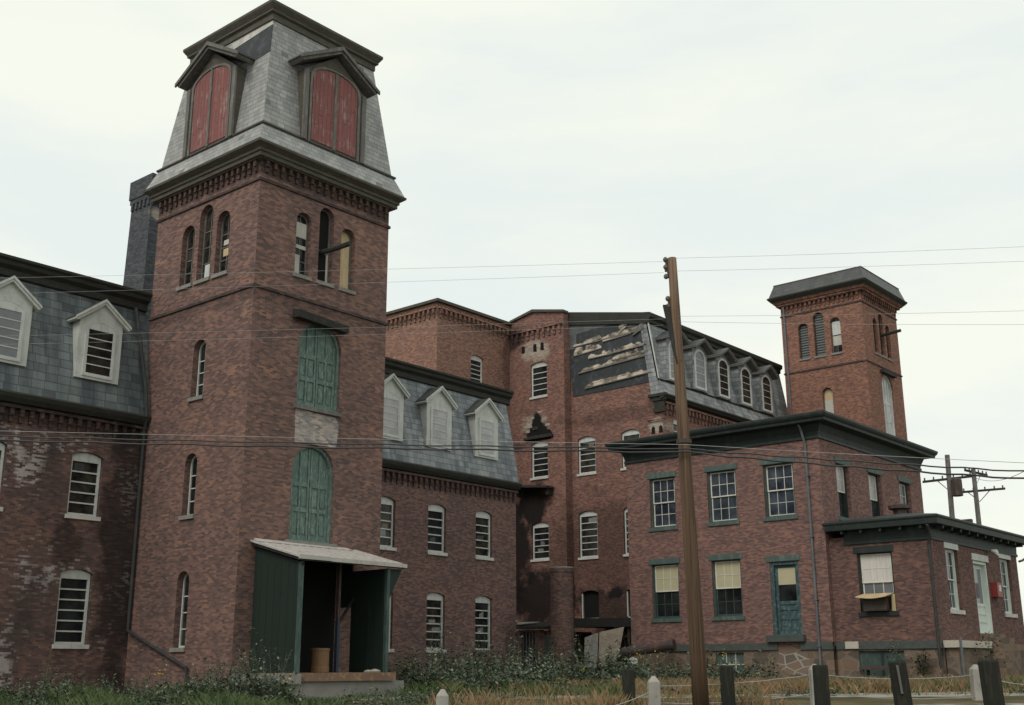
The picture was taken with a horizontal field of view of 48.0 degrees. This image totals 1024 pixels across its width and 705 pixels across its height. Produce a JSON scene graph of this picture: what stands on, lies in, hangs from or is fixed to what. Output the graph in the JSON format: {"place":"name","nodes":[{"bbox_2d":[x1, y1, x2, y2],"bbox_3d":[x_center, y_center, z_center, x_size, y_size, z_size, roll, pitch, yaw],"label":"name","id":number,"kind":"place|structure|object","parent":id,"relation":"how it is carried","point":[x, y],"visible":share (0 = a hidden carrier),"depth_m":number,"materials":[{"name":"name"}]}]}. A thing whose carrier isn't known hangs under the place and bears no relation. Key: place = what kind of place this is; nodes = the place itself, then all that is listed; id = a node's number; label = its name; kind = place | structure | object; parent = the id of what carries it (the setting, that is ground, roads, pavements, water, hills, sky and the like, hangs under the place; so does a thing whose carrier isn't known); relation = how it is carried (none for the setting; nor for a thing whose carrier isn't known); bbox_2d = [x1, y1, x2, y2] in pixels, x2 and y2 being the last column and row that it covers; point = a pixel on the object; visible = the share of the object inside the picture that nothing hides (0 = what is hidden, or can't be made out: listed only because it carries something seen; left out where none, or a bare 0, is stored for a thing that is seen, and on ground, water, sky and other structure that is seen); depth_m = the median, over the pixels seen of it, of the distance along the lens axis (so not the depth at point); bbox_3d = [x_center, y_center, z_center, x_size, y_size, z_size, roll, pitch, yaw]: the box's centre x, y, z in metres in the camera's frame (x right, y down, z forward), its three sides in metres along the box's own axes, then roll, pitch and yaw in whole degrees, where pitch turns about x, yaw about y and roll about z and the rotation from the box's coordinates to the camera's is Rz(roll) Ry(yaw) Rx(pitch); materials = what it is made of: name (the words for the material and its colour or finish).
{"place":"outdoors","nodes":[
{"label":"outdoors","id":0,"kind":"place"},
{"bbox_2d":[385,298,511,424],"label":"mill block","id":1,"kind":"structure","parent":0,"point":[459,349],"depth_m":64.38,"materials":[{"name":"brick"}]},
{"bbox_2d":[471,356,481,382],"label":"window","id":2,"kind":"structure","parent":1,"relation":"in","point":[476,363],"depth_m":64.95,"materials":[{"name":"white paint"}]},
{"bbox_2d":[0,0,1023,619],"label":"sky","id":3,"kind":"structure","parent":0,"point":[540,135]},
{"bbox_2d":[543,635,550,667],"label":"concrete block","id":4,"kind":"structure","parent":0,"point":[547,640],"depth_m":54.78,"materials":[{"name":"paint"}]},
{"bbox_2d":[125,692,1023,704],"bbox_3d":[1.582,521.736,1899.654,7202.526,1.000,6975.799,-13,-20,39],"label":"ground","id":5,"kind":"structure","parent":0,"point":[873,701],"depth_m":28.65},
{"bbox_2d":[0,252,187,694],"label":"mill wing","id":6,"kind":"structure","parent":5,"relation":"on","point":[69,517],"depth_m":34.24,"materials":[{"name":"brick"}]},
{"bbox_2d":[0,442,4,511],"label":"window","id":7,"kind":"structure","parent":6,"relation":"in","point":[2,447],"depth_m":32.88,"materials":[{"name":"white paint"}]},
{"bbox_2d":[52,569,90,648],"bbox_3d":[-12.866,7.500,33.668,0.260,2.275,1.130,-13,-20,39],"label":"window","id":8,"kind":"structure","parent":6,"relation":"in","point":[72,607],"depth_m":33.73,"materials":[{"name":"grey paint"}]},
{"bbox_2d":[64,453,100,520],"bbox_3d":[-12.876,4.023,34.621,0.260,2.025,1.130,-13,-20,39],"label":"window","id":9,"kind":"structure","parent":6,"relation":"in","point":[85,467],"depth_m":34.69,"materials":[{"name":"white paint"}]},
{"bbox_2d":[123,173,159,351],"bbox_3d":[-14.546,2.666,44.908,1.820,20.080,1.880,-13,-20,39],"label":"factory chimney","id":10,"kind":"object","parent":5,"relation":"on","point":[141,254],"visible":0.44,"depth_m":46.16,"materials":[{"name":"brick"}]},
{"bbox_2d":[124,0,406,694],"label":"brick tower","id":11,"kind":"structure","parent":5,"relation":"on","point":[274,170],"depth_m":35.76,"materials":[{"name":"brick"}]},
{"bbox_2d":[169,573,188,651],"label":"window","id":12,"kind":"structure","parent":11,"relation":"in","point":[181,648],"depth_m":33.56,"materials":[{"name":"grey paint"}]},
{"bbox_2d":[176,228,194,291],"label":"window","id":13,"kind":"structure","parent":11,"relation":"in","point":[191,236],"depth_m":37.16,"materials":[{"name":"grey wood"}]},
{"bbox_2d":[178,455,196,519],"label":"window","id":14,"kind":"structure","parent":11,"relation":"in","point":[190,514],"depth_m":34.55,"materials":[{"name":"grey paint"}]},
{"bbox_2d":[187,342,205,401],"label":"window","id":15,"kind":"structure","parent":11,"relation":"in","point":[201,365],"depth_m":35.49,"materials":[{"name":"grey paint"}]},
{"bbox_2d":[193,207,213,285],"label":"window","id":16,"kind":"structure","parent":11,"relation":"in","point":[207,241],"depth_m":36.64,"materials":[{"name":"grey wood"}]},
{"bbox_2d":[211,213,229,278],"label":"window","id":17,"kind":"structure","parent":11,"relation":"in","point":[225,231],"depth_m":35.98,"materials":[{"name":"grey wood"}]},
{"bbox_2d":[293,214,311,281],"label":"window","id":18,"kind":"structure","parent":11,"relation":"in","point":[302,224],"depth_m":36.17,"materials":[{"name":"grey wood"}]},
{"bbox_2d":[289,445,332,543],"bbox_3d":[-6.111,4.247,34.661,0.150,2.925,1.650,-13,-20,39],"label":"loading door","id":19,"kind":"structure","parent":11,"relation":"in","point":[311,482],"depth_m":34.73,"materials":[{"name":"green paint"}]},
{"bbox_2d":[296,324,338,411],"bbox_3d":[-6.084,0.425,35.756,0.150,2.755,1.690,-13,-20,39],"label":"loading door","id":20,"kind":"structure","parent":11,"relation":"in","point":[318,358],"depth_m":35.83,"materials":[{"name":"green paint"}]},
{"bbox_2d":[316,210,333,288],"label":"window","id":21,"kind":"structure","parent":11,"relation":"in","point":[325,220],"depth_m":36.91,"materials":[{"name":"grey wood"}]},
{"bbox_2d":[338,231,355,294],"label":"window","id":22,"kind":"structure","parent":11,"relation":"in","point":[345,261],"depth_m":37.51,"materials":[{"name":"grey wood"}]},
{"bbox_2d":[230,538,406,698],"bbox_3d":[-5.323,7.756,32.541,2.300,4.870,4.520,-13,-20,39],"label":"loading dock","id":23,"kind":"object","parent":5,"relation":"on","point":[293,612],"visible":0.96,"depth_m":32.80,"materials":[{"name":"wood"}]},
{"bbox_2d":[310,648,329,672],"bbox_3d":[-5.336,8.559,31.981,0.516,0.655,0.524,-13,-20,39],"label":"drum","id":24,"kind":"object","parent":23,"relation":"on","point":[319,660],"visible":1,"depth_m":31.79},
{"bbox_2d":[436,689,448,704],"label":"stone post","id":25,"kind":"object","parent":5,"relation":"on","point":[442,697],"visible":1,"depth_m":20.97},
{"bbox_2d":[379,357,521,679],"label":"mill wing","id":26,"kind":"structure","parent":5,"relation":"on","point":[448,529],"depth_m":46.48,"materials":[{"name":"brick"}]},
{"bbox_2d":[380,497,396,550],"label":"window","id":27,"kind":"structure","parent":26,"relation":"in","point":[386,528],"depth_m":43.93,"materials":[{"name":"white paint"}]},
{"bbox_2d":[388,596,393,651],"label":"window","id":28,"kind":"structure","parent":26,"relation":"in","point":[392,650],"depth_m":43.12,"materials":[{"name":"white paint"}]},
{"bbox_2d":[425,593,446,652],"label":"window","id":29,"kind":"structure","parent":26,"relation":"in","point":[434,600],"depth_m":44.99,"materials":[{"name":"white paint"}]},
{"bbox_2d":[427,504,447,555],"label":"window","id":30,"kind":"structure","parent":26,"relation":"in","point":[435,512],"depth_m":45.93,"materials":[{"name":"white paint"}]},
{"bbox_2d":[475,596,489,649],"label":"window","id":31,"kind":"structure","parent":26,"relation":"in","point":[482,604],"depth_m":47.09,"materials":[{"name":"white paint"}]},
{"bbox_2d":[475,511,493,560],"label":"window","id":32,"kind":"structure","parent":26,"relation":"in","point":[482,518],"depth_m":48.00,"materials":[{"name":"glass"}]},
{"bbox_2d":[157,632,832,694],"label":"weed flowers","id":33,"kind":"object","parent":5,"relation":"on","point":[520,661],"visible":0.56,"depth_m":40.00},
{"bbox_2d":[0,616,1023,704],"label":"weeds","id":34,"kind":"object","parent":5,"relation":"on","point":[448,672],"visible":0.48,"depth_m":34.11,"materials":[{"name":"green plant"}]},
{"bbox_2d":[0,674,1023,704],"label":"green grass","id":35,"kind":"structure","parent":5,"relation":"on","point":[96,697],"depth_m":28.34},
{"bbox_2d":[516,621,591,674],"bbox_3d":[1.779,15.152,58.510,3.200,3.090,4.250,-13,-20,39],"label":"lean to","id":36,"kind":"object","parent":5,"relation":"on","point":[527,640],"visible":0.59,"depth_m":57.32,"materials":[{"name":"wood"}]},
{"bbox_2d":[549,566,574,673],"bbox_3d":[2.259,12.227,51.647,1.100,5.100,1.100,-13,-20,39],"label":"brick stack","id":37,"kind":"object","parent":5,"relation":"on","point":[561,600],"visible":0.92,"depth_m":51.39,"materials":[{"name":"brick"}]},
{"bbox_2d":[584,633,597,668],"bbox_3d":[3.434,12.915,49.873,0.599,1.529,1.188,-2,-15,6],"label":"board","id":38,"kind":"object","parent":5,"relation":"on","point":[593,648],"visible":0.64,"depth_m":49.99,"materials":[{"name":"grey wood"}]},
{"bbox_2d":[574,618,631,668],"bbox_3d":[5.200,14.630,56.664,4.300,3.100,3.950,-13,-20,39],"label":"canopy","id":39,"kind":"object","parent":5,"relation":"on","point":[601,622],"visible":0.29,"depth_m":55.14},
{"bbox_2d":[598,627,623,665],"bbox_3d":[4.304,12.791,49.881,1.076,1.767,1.259,-3,-16,9],"label":"board","id":40,"kind":"object","parent":5,"relation":"on","point":[612,636],"visible":0.57,"depth_m":50.11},
{"bbox_2d":[622,669,635,704],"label":"timber post","id":41,"kind":"object","parent":5,"relation":"on","point":[628,682],"visible":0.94,"depth_m":24.39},
{"bbox_2d":[509,309,787,670],"bbox_3d":[9.918,8.791,68.743,10.440,20.720,20.100,-13,-20,39],"label":"second mill","id":42,"kind":"object","parent":5,"relation":"on","point":[581,384],"visible":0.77,"depth_m":63.15,"materials":[{"name":"brick"}]},
{"bbox_2d":[529,362,547,399],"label":"window","id":43,"kind":"structure","parent":42,"relation":"in","point":[539,370],"depth_m":65.52,"materials":[{"name":"white paint"}]},
{"bbox_2d":[530,442,548,480],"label":"window","id":44,"kind":"structure","parent":42,"relation":"in","point":[540,459],"depth_m":64.27,"materials":[{"name":"white paint"}]},
{"bbox_2d":[530,522,549,561],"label":"window","id":45,"kind":"structure","parent":42,"relation":"in","point":[540,530],"depth_m":63.10,"materials":[{"name":"white paint"}]},
{"bbox_2d":[577,436,596,476],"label":"window","id":46,"kind":"structure","parent":42,"relation":"in","point":[587,460],"depth_m":62.96,"materials":[{"name":"white paint"}]},
{"bbox_2d":[578,511,598,559],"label":"window","id":47,"kind":"structure","parent":42,"relation":"in","point":[588,519],"depth_m":61.84,"materials":[{"name":"white paint"}]},
{"bbox_2d":[623,508,628,556],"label":"window","id":48,"kind":"structure","parent":42,"relation":"in","point":[626,512],"depth_m":60.26,"materials":[{"name":"white paint"}]},
{"bbox_2d":[620,430,639,470],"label":"window","id":49,"kind":"structure","parent":42,"relation":"in","point":[630,434],"depth_m":61.31,"materials":[{"name":"white paint"}]},
{"bbox_2d":[647,676,660,704],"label":"stone post","id":50,"kind":"object","parent":5,"relation":"on","point":[653,687],"visible":1,"depth_m":22.92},
{"bbox_2d":[663,257,708,704],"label":"utility pole","id":51,"kind":"object","parent":5,"relation":"on","point":[698,664],"visible":0.98,"depth_m":21.90,"materials":[{"name":"brown wood"}]},
{"bbox_2d":[17,319,648,335],"bbox_3d":[-19.910,-0.502,27.025,46.547,1.975,0.005,-3,-16,9],"label":"overhead wire","id":52,"kind":"object","parent":51,"relation":"attached to","point":[332,328],"visible":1,"depth_m":24.11,"materials":[{"name":"grey metal"}]},
{"bbox_2d":[7,272,663,293],"bbox_3d":[-20.101,-1.396,27.270,46.991,1.874,0.005,-3,-16,9],"label":"overhead wire","id":53,"kind":"object","parent":51,"relation":"attached to","point":[320,284],"visible":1,"depth_m":24.33,"materials":[{"name":"grey metal"}]},
{"bbox_2d":[16,261,663,277],"bbox_3d":[-20.182,-1.837,27.391,47.165,2.317,0.005,-3,-16,9],"label":"overhead wire","id":54,"kind":"object","parent":51,"relation":"attached to","point":[339,270],"visible":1,"depth_m":24.44,"materials":[{"name":"grey metal"}]},
{"bbox_2d":[34,325,655,343],"bbox_3d":[-19.869,-0.278,26.963,46.457,1.767,0.005,-3,-16,9],"label":"overhead wire","id":55,"kind":"object","parent":51,"relation":"attached to","point":[345,335],"visible":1,"depth_m":24.03,"materials":[{"name":"grey metal"}]},
{"bbox_2d":[0,439,1023,478],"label":"telephone cable","id":56,"kind":"object","parent":51,"relation":"attached to","point":[515,451],"visible":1,"depth_m":22.53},
{"bbox_2d":[0,435,1023,471],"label":"telephone cable","id":57,"kind":"object","parent":51,"relation":"attached to","point":[515,447],"visible":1,"depth_m":22.59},
{"bbox_2d":[16,431,1021,462],"bbox_3d":[-5.565,1.867,23.140,48.696,3.388,1.292,-3,-16,10],"label":"overhead wire","id":58,"kind":"object","parent":51,"relation":"attached to","point":[546,442],"visible":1,"depth_m":22.49,"materials":[{"name":"grey metal"}]},
{"bbox_2d":[668,247,1006,258],"bbox_3d":[14.412,-2.339,20.760,23.077,0.565,0.005,-4,-16,12],"label":"overhead wire","id":59,"kind":"object","parent":51,"relation":"attached to","point":[844,253],"visible":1,"depth_m":22.50,"materials":[{"name":"grey metal"}]},
{"bbox_2d":[697,261,1018,270],"bbox_3d":[14.358,-2.050,20.681,22.991,0.614,0.005,-4,-16,12],"label":"overhead wire","id":60,"kind":"object","parent":51,"relation":"attached to","point":[859,266],"visible":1,"depth_m":22.35,"materials":[{"name":"grey metal"}]},
{"bbox_2d":[714,322,1023,324],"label":"overhead wire","id":61,"kind":"object","parent":51,"relation":"attached to","point":[912,324],"visible":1,"depth_m":21.73,"materials":[{"name":"grey metal"}]},
{"bbox_2d":[761,311,999,315],"bbox_3d":[14.168,-1.129,20.428,22.549,0.621,0.005,-4,-16,13],"label":"overhead wire","id":62,"kind":"object","parent":51,"relation":"attached to","point":[855,314],"visible":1,"depth_m":22.14,"materials":[{"name":"grey metal"}]},
{"bbox_2d":[417,674,1023,704],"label":"dry grass","id":63,"kind":"structure","parent":5,"relation":"on","point":[777,685],"depth_m":33.00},
{"bbox_2d":[719,666,735,704],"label":"timber post","id":64,"kind":"object","parent":5,"relation":"on","point":[727,686],"visible":1,"depth_m":23.90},
{"bbox_2d":[668,693,811,703],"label":"fence cable","id":65,"kind":"object","parent":64,"relation":"attached to","point":[741,701],"visible":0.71,"depth_m":24.18,"materials":[{"name":"grey metal"}]},
{"bbox_2d":[682,674,810,685],"bbox_3d":[4.781,6.912,24.283,4.615,0.228,0.018,9,-18,-32],"label":"fence cable","id":66,"kind":"object","parent":64,"relation":"attached to","point":[754,681],"visible":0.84,"depth_m":24.57,"materials":[{"name":"grey metal"}]},
{"bbox_2d":[604,410,937,678],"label":"office building","id":67,"kind":"structure","parent":5,"relation":"on","point":[763,537],"depth_m":49.09,"materials":[{"name":"brick"}]},
{"bbox_2d":[619,639,676,656],"bbox_3d":[5.821,12.739,49.558,2.554,0.736,0.500,-8,-17,27],"label":"iron pipe","id":68,"kind":"object","parent":67,"relation":"attached to","point":[670,644],"visible":0.92,"depth_m":49.32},
{"bbox_2d":[646,471,677,531],"bbox_3d":[6.829,6.727,51.867,1.580,2.620,0.300,-13,-20,39],"label":"window","id":69,"kind":"structure","parent":67,"relation":"in","point":[663,505],"depth_m":51.94,"materials":[{"name":"green paint"}]},
{"bbox_2d":[648,557,681,622],"bbox_3d":[6.826,10.511,50.844,1.620,2.760,0.300,-13,-20,39],"label":"window","id":70,"kind":"structure","parent":67,"relation":"in","point":[665,575],"depth_m":50.93,"materials":[{"name":"green paint"}]},
{"bbox_2d":[703,463,739,526],"bbox_3d":[9.159,6.198,49.963,1.650,2.620,0.300,-13,-20,39],"label":"window","id":71,"kind":"structure","parent":67,"relation":"in","point":[721,484],"depth_m":50.04,"materials":[{"name":"green paint"}]},
{"bbox_2d":[708,553,744,620],"bbox_3d":[9.178,9.977,48.921,1.630,2.760,0.300,-13,-20,39],"label":"window","id":72,"kind":"structure","parent":67,"relation":"in","point":[728,602],"depth_m":49.00,"materials":[{"name":"beige paint"}]},
{"bbox_2d":[717,652,743,675],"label":"basement window","id":73,"kind":"structure","parent":67,"relation":"in","point":[740,656],"depth_m":48.15,"materials":[{"name":"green glass"}]},
{"bbox_2d":[759,455,797,521],"bbox_3d":[11.237,5.726,48.265,1.620,2.620,0.300,-13,-20,39],"label":"window","id":74,"kind":"structure","parent":67,"relation":"in","point":[779,478],"depth_m":48.33,"materials":[{"name":"white paint"}]},
{"bbox_2d":[766,554,805,641],"bbox_3d":[11.159,10.053,47.064,1.680,3.460,0.480,-13,-20,39],"label":"door","id":75,"kind":"structure","parent":67,"relation":"in","point":[785,586],"depth_m":47.13,"materials":[{"name":"blue paint"}]},
{"bbox_2d":[834,456,850,520],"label":"window","id":76,"kind":"structure","parent":67,"relation":"in","point":[840,471],"depth_m":48.90,"materials":[{"name":"green paint"}]},
{"bbox_2d":[866,466,881,516],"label":"window","id":77,"kind":"structure","parent":67,"relation":"in","point":[873,485],"depth_m":51.44,"materials":[{"name":"green paint"}]},
{"bbox_2d":[897,475,910,512],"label":"window","id":78,"kind":"structure","parent":67,"relation":"in","point":[903,490],"depth_m":53.99,"materials":[{"name":"green paint"}]},
{"bbox_2d":[808,664,815,704],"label":"stone post","id":79,"kind":"object","parent":5,"relation":"on","point":[811,689],"visible":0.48,"depth_m":25.40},
{"bbox_2d":[829,675,970,678],"bbox_3d":[9.187,7.654,27.187,6.047,0.141,0.018,10,-19,-34],"label":"fence cable","id":80,"kind":"object","parent":79,"relation":"attached to","point":[909,678],"visible":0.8,"depth_m":27.38,"materials":[{"name":"grey metal"}]},
{"bbox_2d":[830,694,970,698],"bbox_3d":[9.188,8.071,27.072,6.047,0.207,0.018,10,-19,-34],"label":"fence cable","id":81,"kind":"object","parent":79,"relation":"attached to","point":[893,698],"visible":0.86,"depth_m":26.86,"materials":[{"name":"grey metal"}]},
{"bbox_2d":[812,665,830,704],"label":"timber post","id":82,"kind":"object","parent":5,"relation":"on","point":[821,685],"visible":1,"depth_m":22.85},
{"bbox_2d":[859,666,889,677],"bbox_3d":[13.880,12.254,43.396,1.300,0.820,0.700,-13,-20,39],"label":"bench","id":83,"kind":"object","parent":5,"relation":"on","point":[867,668],"visible":0.26,"depth_m":43.47,"materials":[{"name":"metal"}]},
{"bbox_2d":[881,638,909,669],"bbox_3d":[14.341,11.595,43.093,0.928,1.728,1.001,-1,-15,4],"label":"tall weed","id":84,"kind":"object","parent":5,"relation":"on","point":[895,652],"visible":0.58,"depth_m":43.22,"materials":[{"name":"green plant"}]},
{"bbox_2d":[888,661,912,704],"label":"timber post","id":85,"kind":"object","parent":5,"relation":"on","point":[900,685],"visible":1,"depth_m":20.84,"materials":[{"name":"grey wood"}]},
{"bbox_2d":[821,504,1023,678],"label":"brick annex","id":86,"kind":"object","parent":5,"relation":"on","point":[936,574],"visible":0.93,"depth_m":45.17,"materials":[{"name":"brick"}]},
{"bbox_2d":[852,544,898,616],"bbox_3d":[14.296,8.954,45.094,1.660,2.700,0.300,-13,-20,39],"label":"window","id":87,"kind":"structure","parent":86,"relation":"in","point":[876,575],"depth_m":45.21,"materials":[{"name":"fabric"}]},
{"bbox_2d":[856,593,896,611],"bbox_3d":[14.120,9.672,44.599,1.340,0.695,0.750,-13,-20,39],"label":"air conditioner","id":88,"kind":"object","parent":86,"relation":"attached to","point":[876,602],"visible":1,"depth_m":44.49,"materials":[{"name":"metal"}]},
{"bbox_2d":[860,651,904,676],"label":"basement window","id":89,"kind":"structure","parent":86,"relation":"in","point":[867,658],"depth_m":44.41,"materials":[{"name":"green paint"}]},
{"bbox_2d":[943,542,965,614],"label":"window","id":90,"kind":"structure","parent":86,"relation":"in","point":[950,562],"depth_m":45.42,"materials":[{"name":"paint"}]},
{"bbox_2d":[971,553,993,632],"bbox_3d":[19.305,9.958,47.431,0.340,3.190,1.960,-13,-20,39],"label":"door","id":91,"kind":"structure","parent":86,"relation":"in","point":[980,571],"depth_m":47.76,"materials":[{"name":"paint"}]},
{"bbox_2d":[990,582,1003,597],"bbox_3d":[20.351,9.961,48.250,0.307,0.590,0.700,-13,-20,39],"label":"alarm box","id":92,"kind":"object","parent":86,"relation":"attached to","point":[996,590],"visible":1,"depth_m":48.07,"materials":[{"name":"red paint"}]},
{"bbox_2d":[998,553,1017,617],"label":"window","id":93,"kind":"structure","parent":86,"relation":"in","point":[1003,564],"depth_m":50.16,"materials":[{"name":"paint"}]},
{"bbox_2d":[910,648,935,676],"bbox_3d":[15.255,11.657,42.706,0.901,1.405,1.076,-13,-20,39],"label":"shrub","id":94,"kind":"object","parent":5,"relation":"on","point":[923,660],"visible":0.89,"depth_m":42.72,"materials":[{"name":"green plant"}]},
{"bbox_2d":[922,455,971,517],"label":"utility pole","id":95,"kind":"object","parent":5,"relation":"on","point":[954,488],"visible":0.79,"depth_m":70.01,"materials":[{"name":"grey wood"}]},
{"bbox_2d":[943,637,992,678],"bbox_3d":[17.596,12.020,43.964,0.720,2.150,3.750,-13,-20,39],"label":"stone landing","id":96,"kind":"object","parent":5,"relation":"on","point":[961,656],"visible":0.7,"depth_m":43.06,"materials":[{"name":"stone"}]},
{"bbox_2d":[969,664,982,700],"bbox_3d":[11.654,8.339,28.811,0.250,1.015,0.250,0,-15,0],"label":"stone post","id":97,"kind":"object","parent":5,"relation":"on","point":[976,689],"visible":0.8,"depth_m":28.74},
{"bbox_2d":[963,468,1004,524],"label":"utility pole","id":98,"kind":"object","parent":5,"relation":"on","point":[975,490],"visible":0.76,"depth_m":75.20,"materials":[{"name":"grey wood"}]},
{"bbox_2d":[969,631,1004,665],"bbox_3d":[18.078,11.617,43.813,1.491,2.050,1.487,-13,-20,39],"label":"shrub","id":99,"kind":"object","parent":5,"relation":"on","point":[986,656],"visible":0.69,"depth_m":43.78,"materials":[{"name":"green plant"}]},
{"bbox_2d":[978,660,1004,704],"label":"timber post","id":100,"kind":"object","parent":5,"relation":"on","point":[991,683],"visible":1,"depth_m":18.93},
{"bbox_2d":[979,633,1023,678],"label":"door steps","id":101,"kind":"structure","parent":5,"relation":"on","point":[1011,652],"depth_m":45.77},
{"bbox_2d":[357,691,1023,704],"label":"gravel path","id":102,"kind":"structure","parent":0,"point":[951,694],"depth_m":31.89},
{"bbox_2d":[766,266,907,439],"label":"brick tower","id":103,"kind":"structure","parent":0,"point":[845,366],"depth_m":70.10,"materials":[{"name":"brick"}]},
{"bbox_2d":[799,324,810,360],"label":"window","id":104,"kind":"structure","parent":103,"relation":"in","point":[803,330],"depth_m":71.22,"materials":[{"name":"grey wood"}]},
{"bbox_2d":[814,313,826,358],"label":"window","id":105,"kind":"structure","parent":103,"relation":"in","point":[818,319],"depth_m":70.64,"materials":[{"name":"grey wood"}]},
{"bbox_2d":[824,388,833,412],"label":"window","id":106,"kind":"structure","parent":103,"relation":"in","point":[828,396],"depth_m":69.39,"materials":[{"name":"grey wood"}]},
{"bbox_2d":[831,318,842,354],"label":"window","id":107,"kind":"structure","parent":103,"relation":"in","point":[835,324],"depth_m":69.86,"materials":[{"name":"grey wood"}]},
{"bbox_2d":[882,375,895,435],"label":"window","id":108,"kind":"structure","parent":103,"relation":"in","point":[886,387],"depth_m":69.93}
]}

